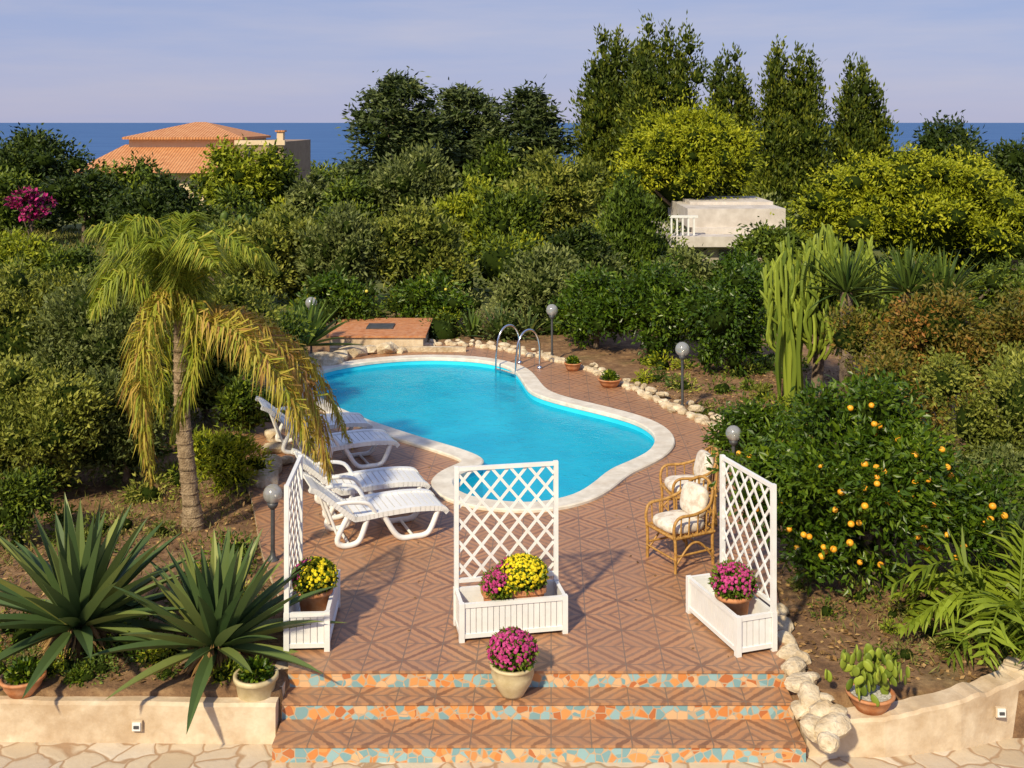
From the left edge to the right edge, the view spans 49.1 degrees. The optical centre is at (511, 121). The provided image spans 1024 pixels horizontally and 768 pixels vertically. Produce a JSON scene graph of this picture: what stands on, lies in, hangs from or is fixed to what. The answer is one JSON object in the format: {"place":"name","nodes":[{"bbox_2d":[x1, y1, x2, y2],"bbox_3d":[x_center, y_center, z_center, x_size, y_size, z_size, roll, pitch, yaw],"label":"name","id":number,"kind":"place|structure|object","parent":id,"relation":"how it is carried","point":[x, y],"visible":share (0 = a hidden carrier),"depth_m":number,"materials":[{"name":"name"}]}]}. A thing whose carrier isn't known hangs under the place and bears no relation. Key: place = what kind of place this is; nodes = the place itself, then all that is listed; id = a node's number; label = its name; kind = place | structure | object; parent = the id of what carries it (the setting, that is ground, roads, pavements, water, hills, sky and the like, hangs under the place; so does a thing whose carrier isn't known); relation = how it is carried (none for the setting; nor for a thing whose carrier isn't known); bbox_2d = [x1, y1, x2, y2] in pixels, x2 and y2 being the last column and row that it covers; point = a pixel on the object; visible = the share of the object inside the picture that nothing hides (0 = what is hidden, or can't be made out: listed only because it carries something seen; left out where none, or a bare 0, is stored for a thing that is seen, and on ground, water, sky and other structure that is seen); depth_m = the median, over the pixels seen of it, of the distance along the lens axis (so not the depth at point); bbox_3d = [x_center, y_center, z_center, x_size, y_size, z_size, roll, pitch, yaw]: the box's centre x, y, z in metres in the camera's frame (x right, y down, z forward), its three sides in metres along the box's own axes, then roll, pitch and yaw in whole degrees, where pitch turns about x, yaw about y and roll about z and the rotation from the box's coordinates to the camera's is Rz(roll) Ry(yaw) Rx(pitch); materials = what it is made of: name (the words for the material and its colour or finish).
{"place":"outdoors","nodes":[
{"label":"outdoors","id":0,"kind":"place"},
{"bbox_2d":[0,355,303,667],"bbox_3d":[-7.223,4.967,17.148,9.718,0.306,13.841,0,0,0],"label":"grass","id":1,"kind":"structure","parent":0,"point":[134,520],"depth_m":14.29,"materials":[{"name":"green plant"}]},
{"bbox_2d":[232,344,784,668],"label":"terrace pavement","id":2,"kind":"structure","parent":0,"point":[392,622],"depth_m":12.56,"materials":[{"name":"tile"}]},
{"bbox_2d":[283,454,339,651],"bbox_3d":[-1.951,4.215,11.059,0.510,1.570,1.035,0,0,0],"label":"trellis planter","id":3,"kind":"object","parent":2,"relation":"on","point":[318,572],"visible":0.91,"depth_m":10.84,"materials":[{"name":"white paint"}]},
{"bbox_2d":[255,396,372,454],"bbox_3d":[-3.052,4.619,17.259,1.700,0.776,0.716,0,0,-21],"label":"sun lounger","id":4,"kind":"object","parent":2,"relation":"on","point":[352,420],"visible":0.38,"depth_m":17.21,"materials":[{"name":"white plastic"}]},
{"bbox_2d":[274,413,399,473],"bbox_3d":[-2.543,4.618,16.285,1.700,0.775,0.716,0,0,-22],"label":"sun lounger","id":5,"kind":"object","parent":2,"relation":"on","point":[374,438],"visible":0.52,"depth_m":16.24,"materials":[{"name":"white plastic"}]},
{"bbox_2d":[290,448,430,519],"bbox_3d":[-1.959,4.619,14.477,1.700,0.776,0.716,0,0,-19],"label":"sun lounger","id":6,"kind":"object","parent":2,"relation":"on","point":[368,481],"visible":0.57,"depth_m":14.42,"materials":[{"name":"white plastic"}]},
{"bbox_2d":[303,472,449,548],"bbox_3d":[-1.670,4.619,13.552,1.700,0.776,0.716,0,0,-21],"label":"sun lounger","id":7,"kind":"object","parent":2,"relation":"on","point":[367,508],"visible":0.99,"depth_m":13.46,"materials":[{"name":"white plastic"}]},
{"bbox_2d":[453,460,567,642],"bbox_3d":[-0.017,4.215,11.032,1.075,1.570,0.497,0,0,-11],"label":"trellis planter","id":8,"kind":"object","parent":2,"relation":"on","point":[521,591],"visible":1,"depth_m":11.03,"materials":[{"name":"white paint"}]},
{"bbox_2d":[424,339,736,451],"bbox_3d":[1.294,4.973,21.487,2.504,0.199,9.869,0,0,-38],"label":"stone border","id":9,"kind":"object","parent":2,"relation":"on","point":[665,403],"visible":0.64,"depth_m":21.01,"materials":[{"name":"stone"}]},
{"bbox_2d":[644,475,714,573],"bbox_3d":[1.942,4.542,12.762,0.667,0.920,0.619,0,0,-28],"label":"rattan armchair","id":10,"kind":"object","parent":2,"relation":"on","point":[685,522],"visible":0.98,"depth_m":12.66,"materials":[{"name":"fabric"}]},
{"bbox_2d":[659,446,718,525],"bbox_3d":[2.244,4.542,14.053,0.667,0.920,0.619,0,0,-9],"label":"rattan armchair","id":11,"kind":"object","parent":2,"relation":"on","point":[672,484],"visible":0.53,"depth_m":13.99,"materials":[{"name":"fabric"}]},
{"bbox_2d":[686,454,776,657],"bbox_3d":[2.116,4.215,10.993,0.486,1.570,1.033,0,0,-18],"label":"trellis planter","id":12,"kind":"object","parent":2,"relation":"on","point":[727,606],"visible":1,"depth_m":10.79,"materials":[{"name":"white paint"}]},
{"bbox_2d":[0,210,1023,737],"bbox_3d":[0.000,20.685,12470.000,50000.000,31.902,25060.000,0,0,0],"label":"ground","id":13,"kind":"structure","parent":0,"point":[616,356],"depth_m":12.53,"materials":[{"name":"brown soil"}]},
{"bbox_2d":[0,655,46,698],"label":"terracotta plant pot","id":14,"kind":"object","parent":13,"relation":"on","point":[15,677],"visible":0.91,"depth_m":9.90,"materials":[{"name":"ceramic"}]},
{"bbox_2d":[0,159,47,236],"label":"garden tree","id":15,"kind":"object","parent":13,"relation":"on","point":[9,219],"visible":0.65,"depth_m":49.41,"materials":[{"name":"green plant"}]},
{"bbox_2d":[1,184,58,238],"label":"bougainvillea","id":16,"kind":"object","parent":13,"relation":"on","point":[29,203],"visible":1,"depth_m":45.74,"materials":[{"name":"pink plant"}]},
{"bbox_2d":[0,464,61,548],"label":"garden shrub","id":17,"kind":"object","parent":13,"relation":"on","point":[22,495],"visible":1,"depth_m":13.25,"materials":[{"name":"green plant"}]},
{"bbox_2d":[0,225,68,300],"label":"shrub","id":18,"kind":"object","parent":13,"relation":"on","point":[11,248],"visible":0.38,"depth_m":31.66,"materials":[{"name":"green plant"}]},
{"bbox_2d":[0,253,100,383],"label":"olive tree","id":19,"kind":"object","parent":13,"relation":"on","point":[15,337],"visible":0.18,"depth_m":17.88,"materials":[{"name":"green plant"}]},
{"bbox_2d":[0,122,117,233],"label":"carob tree","id":20,"kind":"object","parent":13,"relation":"on","point":[33,152],"visible":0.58,"depth_m":56.91,"materials":[{"name":"green plant"}]},
{"bbox_2d":[0,347,120,488],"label":"olive tree","id":21,"kind":"object","parent":13,"relation":"on","point":[41,425],"visible":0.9,"depth_m":14.68,"materials":[{"name":"green plant"}]},
{"bbox_2d":[32,239,107,289],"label":"shrub","id":22,"kind":"object","parent":13,"relation":"on","point":[76,256],"visible":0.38,"depth_m":29.77,"materials":[{"name":"green plant"}]},
{"bbox_2d":[39,163,126,242],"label":"garden tree","id":23,"kind":"object","parent":13,"relation":"on","point":[81,201],"visible":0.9,"depth_m":51.50,"materials":[{"name":"green plant"}]},
{"bbox_2d":[6,256,175,435],"bbox_3d":[-6.289,3.580,17.322,2.811,3.116,2.123,0,0,0],"label":"olive tree","id":24,"kind":"object","parent":13,"relation":"on","point":[72,337],"visible":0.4,"depth_m":16.88,"materials":[{"name":"green plant"}]},
{"bbox_2d":[0,492,200,698],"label":"agave","id":25,"kind":"object","parent":13,"relation":"on","point":[84,606],"visible":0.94,"depth_m":10.54,"materials":[{"name":"green plant"}]},
{"bbox_2d":[0,642,240,687],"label":"ground cover plants","id":26,"kind":"object","parent":13,"relation":"on","point":[87,673],"visible":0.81,"depth_m":10.22,"materials":[{"name":"green plant"}]},
{"bbox_2d":[71,363,173,487],"bbox_3d":[-5.497,4.252,15.574,1.623,1.861,1.563,0,0,41],"label":"olive tree","id":27,"kind":"object","parent":13,"relation":"on","point":[116,449],"visible":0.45,"depth_m":15.21,"materials":[{"name":"green plant"}]},
{"bbox_2d":[76,149,179,233],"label":"carob tree","id":28,"kind":"object","parent":13,"relation":"on","point":[138,173],"visible":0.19,"depth_m":53.93,"materials":[{"name":"green plant"}]},
{"bbox_2d":[0,408,259,666],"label":"ground cover plants","id":29,"kind":"object","parent":13,"relation":"on","point":[19,635],"visible":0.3,"depth_m":13.76,"materials":[{"name":"green plant"}]},
{"bbox_2d":[0,412,274,682],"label":"dry leaf litter","id":30,"kind":"object","parent":13,"relation":"on","point":[122,658],"visible":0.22,"depth_m":13.69,"materials":[{"name":"brown plant"}]},
{"bbox_2d":[0,661,287,743],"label":"garden wall","id":31,"kind":"structure","parent":13,"relation":"on","point":[91,719],"depth_m":9.82,"materials":[{"name":"beige paint"}]},
{"bbox_2d":[91,168,210,250],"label":"round tree","id":32,"kind":"object","parent":13,"relation":"on","point":[158,202],"visible":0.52,"depth_m":43.55,"materials":[{"name":"green plant"}]},
{"bbox_2d":[73,122,310,210],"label":"villa","id":33,"kind":"object","parent":13,"relation":"on","point":[179,149],"visible":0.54,"depth_m":75.29,"materials":[{"name":"tile"}]},
{"bbox_2d":[85,526,344,733],"bbox_3d":[-2.795,4.601,10.464,2.294,1.519,2.273,0,0,-42],"label":"agave","id":34,"kind":"object","parent":13,"relation":"on","point":[221,621],"visible":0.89,"depth_m":10.31,"materials":[{"name":"green plant"}]},
{"bbox_2d":[82,210,352,531],"bbox_3d":[-3.887,3.080,14.316,3.653,3.993,3.808,0,0,0],"label":"palm tree","id":35,"kind":"object","parent":13,"relation":"on","point":[180,267],"visible":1,"depth_m":13.41,"materials":[{"name":"green plant"}]},
{"bbox_2d":[145,270,296,424],"bbox_3d":[-5.222,3.682,18.951,3.035,2.948,2.150,0,0,-24],"label":"olive tree","id":36,"kind":"object","parent":13,"relation":"on","point":[235,294],"visible":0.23,"depth_m":18.65,"materials":[{"name":"green plant"}]},
{"bbox_2d":[173,425,274,495],"bbox_3d":[-3.919,4.625,15.224,1.396,1.100,1.212,0,0,0],"label":"oleander shrub","id":37,"kind":"object","parent":13,"relation":"on","point":[224,454],"visible":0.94,"depth_m":15.04,"materials":[{"name":"green plant"}]},
{"bbox_2d":[189,133,287,214],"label":"shrub","id":38,"kind":"object","parent":13,"relation":"on","point":[234,167],"visible":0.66,"depth_m":61.18,"materials":[{"name":"green plant"}]},
{"bbox_2d":[205,362,290,434],"bbox_3d":[-4.253,4.531,17.970,1.257,1.290,1.078,0,0,19],"label":"garden shrub","id":39,"kind":"object","parent":13,"relation":"on","point":[240,406],"visible":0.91,"depth_m":17.82,"materials":[{"name":"green plant"}]},
{"bbox_2d":[233,655,278,701],"bbox_3d":[-2.286,4.997,10.000,0.399,0.464,0.399,0,0,0],"label":"cream plant pot","id":40,"kind":"object","parent":13,"relation":"on","point":[258,684],"visible":0.91,"depth_m":9.90,"materials":[{"name":"ceramic"}]},
{"bbox_2d":[205,197,320,304],"bbox_3d":[-6.696,3.732,31.002,3.477,3.319,2.681,0,0,0],"label":"olive tree","id":41,"kind":"object","parent":13,"relation":"on","point":[273,239],"visible":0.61,"depth_m":30.56,"materials":[{"name":"green plant"}]},
{"bbox_2d":[280,169,336,221],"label":"shrub","id":42,"kind":"object","parent":13,"relation":"on","point":[306,195],"visible":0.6,"depth_m":52.40,"materials":[{"name":"green plant"}]},
{"bbox_2d":[281,296,361,346],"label":"agave","id":43,"kind":"object","parent":13,"relation":"on","point":[315,318],"visible":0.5,"depth_m":23.43,"materials":[{"name":"green plant"}]},
{"bbox_2d":[248,341,407,487],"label":"white rocks","id":44,"kind":"object","parent":13,"relation":"on","point":[268,479],"visible":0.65,"depth_m":20.37,"materials":[{"name":"stone"}]},
{"bbox_2d":[285,264,385,330],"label":"lemon tree","id":45,"kind":"object","parent":13,"relation":"on","point":[330,284],"visible":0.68,"depth_m":26.72,"materials":[{"name":"green plant"}]},
{"bbox_2d":[289,193,391,298],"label":"olive tree","id":46,"kind":"object","parent":13,"relation":"on","point":[352,247],"visible":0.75,"depth_m":29.51,"materials":[{"name":"green plant"}]},
{"bbox_2d":[317,169,379,218],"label":"shrub","id":47,"kind":"object","parent":13,"relation":"on","point":[348,187],"visible":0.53,"depth_m":49.42,"materials":[{"name":"green plant"}]},
{"bbox_2d":[326,318,465,351],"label":"tiled platform","id":48,"kind":"structure","parent":13,"relation":"on","point":[410,334],"depth_m":24.79,"materials":[{"name":"orange tile"}]},
{"bbox_2d":[329,66,471,215],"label":"cedar tree","id":49,"kind":"object","parent":13,"relation":"on","point":[399,128],"visible":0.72,"depth_m":60.95,"materials":[{"name":"green plant"}]},
{"bbox_2d":[356,137,468,220],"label":"olive tree","id":50,"kind":"object","parent":13,"relation":"on","point":[421,175],"visible":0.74,"depth_m":49.22,"materials":[{"name":"green plant"}]},
{"bbox_2d":[365,194,478,301],"bbox_3d":[-2.535,3.563,30.501,3.364,3.196,2.541,0,0,0],"label":"olive tree","id":51,"kind":"object","parent":13,"relation":"on","point":[418,242],"visible":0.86,"depth_m":30.09,"materials":[{"name":"green plant"}]},
{"bbox_2d":[385,266,476,319],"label":"lemon tree","id":52,"kind":"object","parent":13,"relation":"on","point":[423,295],"visible":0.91,"depth_m":27.16,"materials":[{"name":"green plant"}]},
{"bbox_2d":[429,168,501,261],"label":"shrub","id":53,"kind":"object","parent":13,"relation":"on","point":[457,204],"visible":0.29,"depth_m":41.45,"materials":[{"name":"green plant"}]},
{"bbox_2d":[418,76,519,197],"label":"cedar tree","id":54,"kind":"object","parent":13,"relation":"on","point":[462,100],"visible":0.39,"depth_m":64.87,"materials":[{"name":"green plant"}]},
{"bbox_2d":[299,355,674,512],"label":"swimming pool","id":55,"kind":"structure","parent":13,"relation":"in","point":[468,410],"depth_m":18.80,"materials":[{"name":"liquid"}]},
{"bbox_2d":[456,135,526,203],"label":"olive tree","id":56,"kind":"object","parent":13,"relation":"on","point":[493,165],"visible":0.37,"depth_m":55.53,"materials":[{"name":"green plant"}]},
{"bbox_2d":[467,175,551,264],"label":"olive tree","id":57,"kind":"object","parent":13,"relation":"on","point":[515,210],"visible":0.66,"depth_m":39.66,"materials":[{"name":"green plant"}]},
{"bbox_2d":[467,74,583,175],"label":"cedar tree","id":58,"kind":"object","parent":13,"relation":"on","point":[535,119],"visible":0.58,"depth_m":63.07,"materials":[{"name":"green plant"}]},
{"bbox_2d":[482,240,586,326],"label":"olive tree","id":59,"kind":"object","parent":13,"relation":"on","point":[537,290],"visible":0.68,"depth_m":26.99,"materials":[{"name":"green plant"}]},
{"bbox_2d":[272,669,805,761],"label":"garden steps","id":60,"kind":"structure","parent":13,"relation":"on","point":[550,715],"depth_m":9.92,"materials":[{"name":"tile"}]},
{"bbox_2d":[485,626,539,699],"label":"potted flowers","id":61,"kind":"object","parent":60,"relation":"on","point":[512,652],"visible":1,"depth_m":9.94,"materials":[{"name":"pink plant"}]},
{"bbox_2d":[497,141,613,244],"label":"olive tree","id":62,"kind":"object","parent":13,"relation":"on","point":[566,191],"visible":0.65,"depth_m":45.25,"materials":[{"name":"green plant"}]},
{"bbox_2d":[532,217,614,277],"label":"garden shrub","id":63,"kind":"object","parent":13,"relation":"on","point":[583,242],"visible":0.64,"depth_m":32.70,"materials":[{"name":"green plant"}]},
{"bbox_2d":[546,261,643,348],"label":"citrus tree","id":64,"kind":"object","parent":13,"relation":"on","point":[590,313],"visible":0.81,"depth_m":24.64,"materials":[{"name":"green plant"}]},
{"bbox_2d":[568,23,639,220],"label":"conifer tree","id":65,"kind":"object","parent":13,"relation":"on","point":[598,104],"visible":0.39,"depth_m":62.58,"materials":[{"name":"green plant"}]},
{"bbox_2d":[288,274,924,343],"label":"shrubs","id":66,"kind":"object","parent":13,"relation":"on","point":[439,329],"visible":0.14,"depth_m":26.35,"materials":[{"name":"green plant"}]},
{"bbox_2d":[196,183,1023,305],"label":"garden shrubs","id":67,"kind":"object","parent":13,"relation":"on","point":[490,262],"visible":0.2,"depth_m":36.83,"materials":[{"name":"green plant"}]},
{"bbox_2d":[594,166,671,283],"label":"cypress tree","id":68,"kind":"object","parent":13,"relation":"on","point":[629,227],"visible":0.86,"depth_m":34.40,"materials":[{"name":"green plant"}]},
{"bbox_2d":[598,253,710,365],"bbox_3d":[3.119,4.017,24.004,2.452,2.377,2.560,0,0,-38],"label":"citrus tree","id":69,"kind":"object","parent":13,"relation":"on","point":[646,299],"visible":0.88,"depth_m":23.56,"materials":[{"name":"green plant"}]},
{"bbox_2d":[595,9,727,220],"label":"conifer tree","id":70,"kind":"object","parent":13,"relation":"on","point":[649,81],"visible":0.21,"depth_m":58.99,"materials":[{"name":"green plant"}]},
{"bbox_2d":[600,88,775,206],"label":"pine tree","id":71,"kind":"object","parent":13,"relation":"on","point":[686,154],"visible":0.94,"depth_m":45.56,"materials":[{"name":"green plant"}]},
{"bbox_2d":[651,241,725,301],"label":"garden shrub","id":72,"kind":"object","parent":13,"relation":"on","point":[696,269],"visible":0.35,"depth_m":29.71,"materials":[{"name":"green plant"}]},
{"bbox_2d":[652,196,785,262],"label":"white bungalow","id":73,"kind":"object","parent":13,"relation":"on","point":[711,223],"visible":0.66,"depth_m":42.20,"materials":[{"name":"grey paint"}]},
{"bbox_2d":[671,252,772,378],"bbox_3d":[4.367,3.880,22.615,2.280,2.553,2.570,0,0,0],"label":"citrus tree","id":74,"kind":"object","parent":13,"relation":"on","point":[732,320],"visible":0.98,"depth_m":22.35,"materials":[{"name":"green plant"}]},
{"bbox_2d":[631,349,812,453],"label":"ground cover plants","id":75,"kind":"object","parent":13,"relation":"on","point":[719,389],"visible":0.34,"depth_m":21.64,"materials":[{"name":"green plant"}]},
{"bbox_2d":[698,42,760,195],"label":"conifer tree","id":76,"kind":"object","parent":13,"relation":"on","point":[735,90],"visible":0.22,"depth_m":64.28,"materials":[{"name":"green plant"}]},
{"bbox_2d":[700,391,800,465],"bbox_3d":[3.549,4.542,16.218,1.652,1.313,1.311,0,0,29],"label":"citrus shrub","id":77,"kind":"object","parent":13,"relation":"on","point":[736,421],"visible":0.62,"depth_m":16.06,"materials":[{"name":"green plant"}]},
{"bbox_2d":[727,219,815,267],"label":"garden shrub","id":78,"kind":"object","parent":13,"relation":"on","point":[764,238],"visible":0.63,"depth_m":35.65,"materials":[{"name":"green plant"}]},
{"bbox_2d":[741,33,845,222],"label":"conifer tree","id":79,"kind":"object","parent":13,"relation":"on","point":[793,141],"visible":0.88,"depth_m":60.70,"materials":[{"name":"green plant"}]},
{"bbox_2d":[776,603,851,752],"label":"edge boulders","id":80,"kind":"object","parent":13,"relation":"on","point":[825,724],"visible":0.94,"depth_m":9.70,"materials":[{"name":"stone"}]},
{"bbox_2d":[759,222,886,403],"bbox_3d":[5.616,3.472,20.295,2.268,3.273,1.474,0,0,0],"label":"candelabra euphorbia","id":81,"kind":"object","parent":13,"relation":"on","point":[794,322],"visible":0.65,"depth_m":19.99,"materials":[{"name":"green plant"}]},
{"bbox_2d":[641,367,1020,681],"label":"dry leaf litter","id":82,"kind":"object","parent":13,"relation":"on","point":[798,611],"visible":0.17,"depth_m":11.33,"materials":[{"name":"brown plant"}]},
{"bbox_2d":[797,246,893,397],"bbox_3d":[5.849,3.619,19.541,1.801,2.963,1.811,0,0,0],"label":"yucca plant","id":83,"kind":"object","parent":13,"relation":"on","point":[845,283],"visible":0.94,"depth_m":19.40,"materials":[{"name":"green plant"}]},
{"bbox_2d":[776,336,939,451],"bbox_3d":[4.892,4.099,15.529,2.064,2.166,2.339,0,0,35],"label":"rust hedge","id":84,"kind":"object","parent":13,"relation":"on","point":[893,362],"visible":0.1,"depth_m":15.47,"materials":[{"name":"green plant"}]},
{"bbox_2d":[704,365,1023,600],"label":"orange tree","id":85,"kind":"object","parent":13,"relation":"on","point":[884,477],"visible":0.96,"depth_m":11.70,"materials":[{"name":"green plant"}]},
{"bbox_2d":[825,52,903,171],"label":"conifer tree","id":86,"kind":"object","parent":13,"relation":"on","point":[856,129],"visible":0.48,"depth_m":63.10,"materials":[{"name":"green plant"}]},
{"bbox_2d":[757,134,1023,275],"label":"pine tree","id":87,"kind":"object","parent":13,"relation":"on","point":[905,198],"visible":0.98,"depth_m":35.55,"materials":[{"name":"green plant"}]},
{"bbox_2d":[785,557,1023,666],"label":"ground cover plants","id":88,"kind":"object","parent":13,"relation":"on","point":[826,610],"visible":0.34,"depth_m":11.37,"materials":[{"name":"green plant"}]},
{"bbox_2d":[853,242,958,312],"bbox_3d":[6.559,3.516,18.571,1.973,3.124,1.935,0,0,0],"label":"yucca plant","id":89,"kind":"object","parent":13,"relation":"on","point":[907,277],"visible":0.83,"depth_m":18.50,"materials":[{"name":"green plant"}]},
{"bbox_2d":[800,656,1023,756],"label":"garden wall","id":90,"kind":"structure","parent":13,"relation":"on","point":[960,716],"depth_m":9.71,"materials":[{"name":"beige paint"}]},
{"bbox_2d":[824,643,909,715],"bbox_3d":[3.096,4.856,9.752,0.709,0.539,0.476,0,0,0],"label":"terracotta cactus pot","id":91,"kind":"object","parent":90,"relation":"on","point":[869,691],"visible":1,"depth_m":9.71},
{"bbox_2d":[821,270,1023,445],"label":"rust hedge","id":92,"kind":"object","parent":13,"relation":"on","point":[934,323],"visible":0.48,"depth_m":17.00,"materials":[{"name":"brown plant"}]},
{"bbox_2d":[888,249,1001,423],"bbox_3d":[7.076,3.553,18.465,1.865,3.005,1.829,0,0,0],"label":"yucca plant","id":93,"kind":"object","parent":13,"relation":"on","point":[945,269],"visible":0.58,"depth_m":18.39,"materials":[{"name":"green plant"}]},
{"bbox_2d":[875,253,1023,330],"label":"garden shrub","id":94,"kind":"object","parent":13,"relation":"on","point":[999,274],"visible":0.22,"depth_m":26.46,"materials":[{"name":"green plant"}]},
{"bbox_2d":[906,109,998,168],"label":"dark tree","id":95,"kind":"object","parent":13,"relation":"on","point":[955,132],"visible":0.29,"depth_m":77.44,"materials":[{"name":"green plant"}]},
{"bbox_2d":[884,520,1023,672],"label":"palm","id":96,"kind":"object","parent":13,"relation":"on","point":[1000,619],"visible":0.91,"depth_m":10.75,"materials":[{"name":"green plant"}]},
{"bbox_2d":[911,331,1023,475],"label":"garden hedge","id":97,"kind":"object","parent":13,"relation":"on","point":[976,424],"visible":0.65,"depth_m":13.82,"materials":[{"name":"green plant"}]},
{"bbox_2d":[952,437,1023,570],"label":"garden shrub","id":98,"kind":"object","parent":13,"relation":"on","point":[1017,462],"visible":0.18,"depth_m":12.58,"materials":[{"name":"green plant"}]},
{"bbox_2d":[982,133,1023,203],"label":"dark tree","id":99,"kind":"object","parent":13,"relation":"on","point":[1009,158],"visible":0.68,"depth_m":59.35,"materials":[{"name":"green plant"}]},
{"bbox_2d":[0,738,1023,767],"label":"stone paving","id":100,"kind":"structure","parent":0,"point":[1007,753],"depth_m":9.55,"materials":[{"name":"beige stone"}]},
{"bbox_2d":[0,123,1023,169],"bbox_3d":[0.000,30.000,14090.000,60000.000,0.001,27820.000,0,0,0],"label":"sea","id":101,"kind":"structure","parent":0,"point":[328,142],"depth_m":3082.72,"materials":[{"name":"liquid"}]},
{"bbox_2d":[0,0,1023,122],"label":"sky","id":102,"kind":"structure","parent":0,"point":[62,61],"materials":[{"name":"blue"}]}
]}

